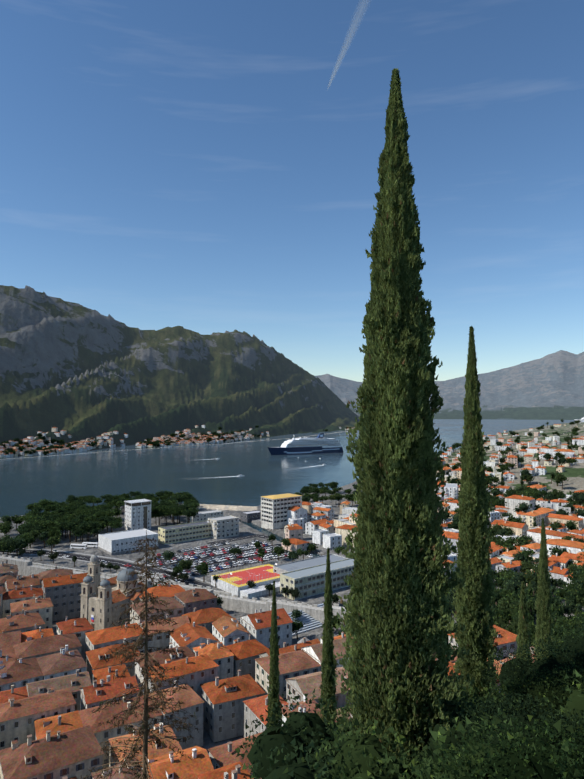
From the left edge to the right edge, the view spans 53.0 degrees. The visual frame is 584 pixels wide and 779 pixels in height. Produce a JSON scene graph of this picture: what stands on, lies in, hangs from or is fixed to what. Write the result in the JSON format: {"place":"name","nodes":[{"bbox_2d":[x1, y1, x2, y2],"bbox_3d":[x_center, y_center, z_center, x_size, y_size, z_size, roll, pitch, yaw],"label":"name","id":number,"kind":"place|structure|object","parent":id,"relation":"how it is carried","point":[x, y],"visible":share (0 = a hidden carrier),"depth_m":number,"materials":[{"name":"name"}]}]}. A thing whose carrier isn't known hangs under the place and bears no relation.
{"place":"outdoors","nodes":[
{"label":"outdoors","id":0,"kind":"place"},
{"bbox_2d":[13,431,345,458],"bbox_3d":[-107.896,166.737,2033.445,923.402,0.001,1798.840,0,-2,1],"label":"shoreline","id":1,"kind":"structure","parent":0,"point":[166,447],"depth_m":1506.10,"materials":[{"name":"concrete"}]},
{"bbox_2d":[0,419,574,557],"bbox_3d":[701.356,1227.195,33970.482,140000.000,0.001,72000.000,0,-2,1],"label":"water","id":2,"kind":"structure","parent":0,"point":[25,482],"depth_m":937.88,"materials":[{"name":"teal liquid"}]},
{"bbox_2d":[182,459,322,478],"bbox_3d":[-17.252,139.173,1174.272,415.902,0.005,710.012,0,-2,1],"label":"boat wakes","id":3,"kind":"object","parent":2,"relation":"on","point":[237,476],"visible":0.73,"depth_m":968.27,"materials":[{"name":"liquid"}]},
{"bbox_2d":[268,433,342,454],"bbox_3d":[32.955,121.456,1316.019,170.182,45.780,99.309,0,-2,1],"label":"cruise ship","id":4,"kind":"object","parent":2,"relation":"on","point":[319,444],"visible":0.98,"depth_m":1302.64,"materials":[{"name":"paint"}]},
{"bbox_2d":[0,285,583,754],"bbox_3d":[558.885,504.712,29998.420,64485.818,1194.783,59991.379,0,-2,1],"label":"ground","id":5,"kind":"structure","parent":0,"point":[76,371],"depth_m":2196.97,"materials":[{"name":"green plant"}]},
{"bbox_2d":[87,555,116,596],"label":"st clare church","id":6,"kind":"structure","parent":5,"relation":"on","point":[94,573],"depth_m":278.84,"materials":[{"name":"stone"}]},
{"bbox_2d":[80,563,144,630],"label":"church","id":7,"kind":"structure","parent":5,"relation":"on","point":[100,612],"depth_m":253.76,"materials":[{"name":"stone"}]},
{"bbox_2d":[98,528,157,554],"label":"white hall","id":8,"kind":"structure","parent":5,"relation":"on","point":[115,543],"depth_m":404.51,"materials":[{"name":"paint"}]},
{"bbox_2d":[124,499,150,529],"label":"white tower block","id":9,"kind":"structure","parent":5,"relation":"on","point":[138,514],"depth_m":473.52,"materials":[{"name":"paint"}]},
{"bbox_2d":[80,530,198,778],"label":"bare tree","id":10,"kind":"object","parent":5,"relation":"on","point":[143,731],"visible":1,"depth_m":69.11,"materials":[{"name":"brown plant"}]},
{"bbox_2d":[0,555,348,628],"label":"old town walls","id":11,"kind":"structure","parent":5,"relation":"on","point":[28,567],"depth_m":287.27,"materials":[{"name":"stone"}]},
{"bbox_2d":[0,425,350,455],"bbox_3d":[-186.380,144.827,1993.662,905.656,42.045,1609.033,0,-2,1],"label":"shore trees","id":12,"kind":"object","parent":5,"relation":"on","point":[61,442],"visible":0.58,"depth_m":1436.05,"materials":[{"name":"green plant"}]},
{"bbox_2d":[0,425,354,457],"bbox_3d":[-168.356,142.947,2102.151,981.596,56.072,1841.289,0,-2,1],"label":"shore houses","id":13,"kind":"structure","parent":5,"relation":"on","point":[82,446],"depth_m":1493.75,"materials":[{"name":"tile"}]},
{"bbox_2d":[0,481,361,556],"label":"trees","id":14,"kind":"object","parent":5,"relation":"on","point":[56,519],"visible":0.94,"depth_m":486.36,"materials":[{"name":"green plant"}]},
{"bbox_2d":[18,511,356,638],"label":"town trees","id":15,"kind":"object","parent":5,"relation":"on","point":[202,567],"visible":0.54,"depth_m":343.45,"materials":[{"name":"green plant"}]},
{"bbox_2d":[52,535,331,582],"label":"parked cars","id":16,"kind":"object","parent":5,"relation":"on","point":[220,558],"visible":0.81,"depth_m":386.64,"materials":[{"name":"paint"}]},
{"bbox_2d":[158,509,260,544],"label":"waterfront blocks","id":17,"kind":"structure","parent":5,"relation":"on","point":[216,524],"depth_m":445.14,"materials":[{"name":"paint"}]},
{"bbox_2d":[211,557,296,599],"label":"sports court","id":18,"kind":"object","parent":5,"relation":"on","point":[260,576],"depth_m":318.73,"materials":[{"name":"concrete"}]},
{"bbox_2d":[0,560,536,778],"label":"old town houses","id":19,"kind":"structure","parent":5,"relation":"on","point":[55,690],"depth_m":183.47,"materials":[{"name":"tile"}]},
{"bbox_2d":[267,581,282,727],"bbox_3d":[-1.912,34.048,62.085,2.181,26.966,2.204,0,-2,1],"label":"cypress tree","id":20,"kind":"object","parent":5,"relation":"on","point":[274,689],"visible":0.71,"depth_m":62.04,"materials":[{"name":"green plant"}]},
{"bbox_2d":[261,493,301,529],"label":"apartment building","id":21,"kind":"structure","parent":5,"relation":"on","point":[274,508],"depth_m":484.56,"materials":[{"name":"paint"}]},
{"bbox_2d":[0,430,571,587],"bbox_3d":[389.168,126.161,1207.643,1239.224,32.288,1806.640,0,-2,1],"label":"town roads","id":22,"kind":"structure","parent":5,"relation":"on","point":[121,564],"depth_m":381.89,"materials":[{"name":"grey asphalt"}]},
{"bbox_2d":[287,603,323,635],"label":"grandstand","id":23,"kind":"object","parent":5,"relation":"on","point":[310,622],"visible":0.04,"depth_m":263.79,"materials":[{"name":"concrete"}]},
{"bbox_2d":[273,554,355,600],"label":"school building","id":24,"kind":"structure","parent":5,"relation":"on","point":[305,577],"depth_m":318.02,"materials":[{"name":"paint"}]},
{"bbox_2d":[318,548,337,730],"bbox_3d":[3.440,27.576,55.362,2.139,24.826,2.189,0,-2,1],"label":"cypress tree","id":25,"kind":"object","parent":5,"relation":"on","point":[328,686],"visible":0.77,"depth_m":55.09,"materials":[{"name":"green plant"}]},
{"bbox_2d":[331,68,474,771],"bbox_3d":[4.396,2.940,23.847,5.368,32.297,5.279,0,-2,1],"label":"cypress tree","id":26,"kind":"object","parent":5,"relation":"on","point":[399,676],"visible":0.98,"depth_m":22.75,"materials":[{"name":"green plant"}]},
{"bbox_2d":[234,669,583,778],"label":"bushes","id":27,"kind":"object","parent":5,"relation":"on","point":[301,745],"visible":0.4,"depth_m":19.76,"materials":[{"name":"green plant"}]},
{"bbox_2d":[282,422,583,586],"bbox_3d":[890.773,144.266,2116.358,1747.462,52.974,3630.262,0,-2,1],"label":"houses","id":28,"kind":"structure","parent":5,"relation":"on","point":[326,529],"depth_m":472.08,"materials":[{"name":"paint"}]},
{"bbox_2d":[359,419,583,656],"bbox_3d":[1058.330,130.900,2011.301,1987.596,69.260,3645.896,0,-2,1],"label":"trees","id":29,"kind":"object","parent":5,"relation":"on","point":[505,604],"visible":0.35,"depth_m":342.79,"materials":[{"name":"green plant"}]},
{"bbox_2d":[449,326,503,696],"bbox_3d":[11.160,10.311,35.836,3.337,28.506,3.375,0,-2,1],"label":"cypress tree","id":30,"kind":"object","parent":5,"relation":"on","point":[474,613],"visible":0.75,"depth_m":35.33,"materials":[{"name":"green plant"}]},
{"bbox_2d":[405,621,583,778],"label":"bushes","id":31,"kind":"object","parent":5,"relation":"on","point":[527,682],"visible":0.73,"depth_m":18.46,"materials":[{"name":"green plant"}]},
{"bbox_2d":[516,581,531,661],"bbox_3d":[18.640,22.712,46.966,1.997,14.275,2.041,0,-2,1],"label":"cypress tree","id":32,"kind":"object","parent":5,"relation":"on","point":[523,637],"visible":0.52,"depth_m":46.94,"materials":[{"name":"green plant"}]},
{"bbox_2d":[532,518,557,659],"bbox_3d":[24.061,23.255,55.739,2.456,21.577,2.477,0,-2,1],"label":"cypress tree","id":33,"kind":"object","parent":5,"relation":"on","point":[544,621],"visible":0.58,"depth_m":55.61,"materials":[{"name":"green plant"}]},
{"bbox_2d":[0,0,583,381],"label":"sky","id":34,"kind":"structure","parent":0,"point":[194,165],"materials":[{"name":"blue"}]},
{"bbox_2d":[327,0,370,86],"bbox_3d":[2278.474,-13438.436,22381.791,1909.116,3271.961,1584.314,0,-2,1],"label":"contrail","id":35,"kind":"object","parent":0,"point":[339,60],"depth_m":22408.63,"materials":[{"name":"white"}]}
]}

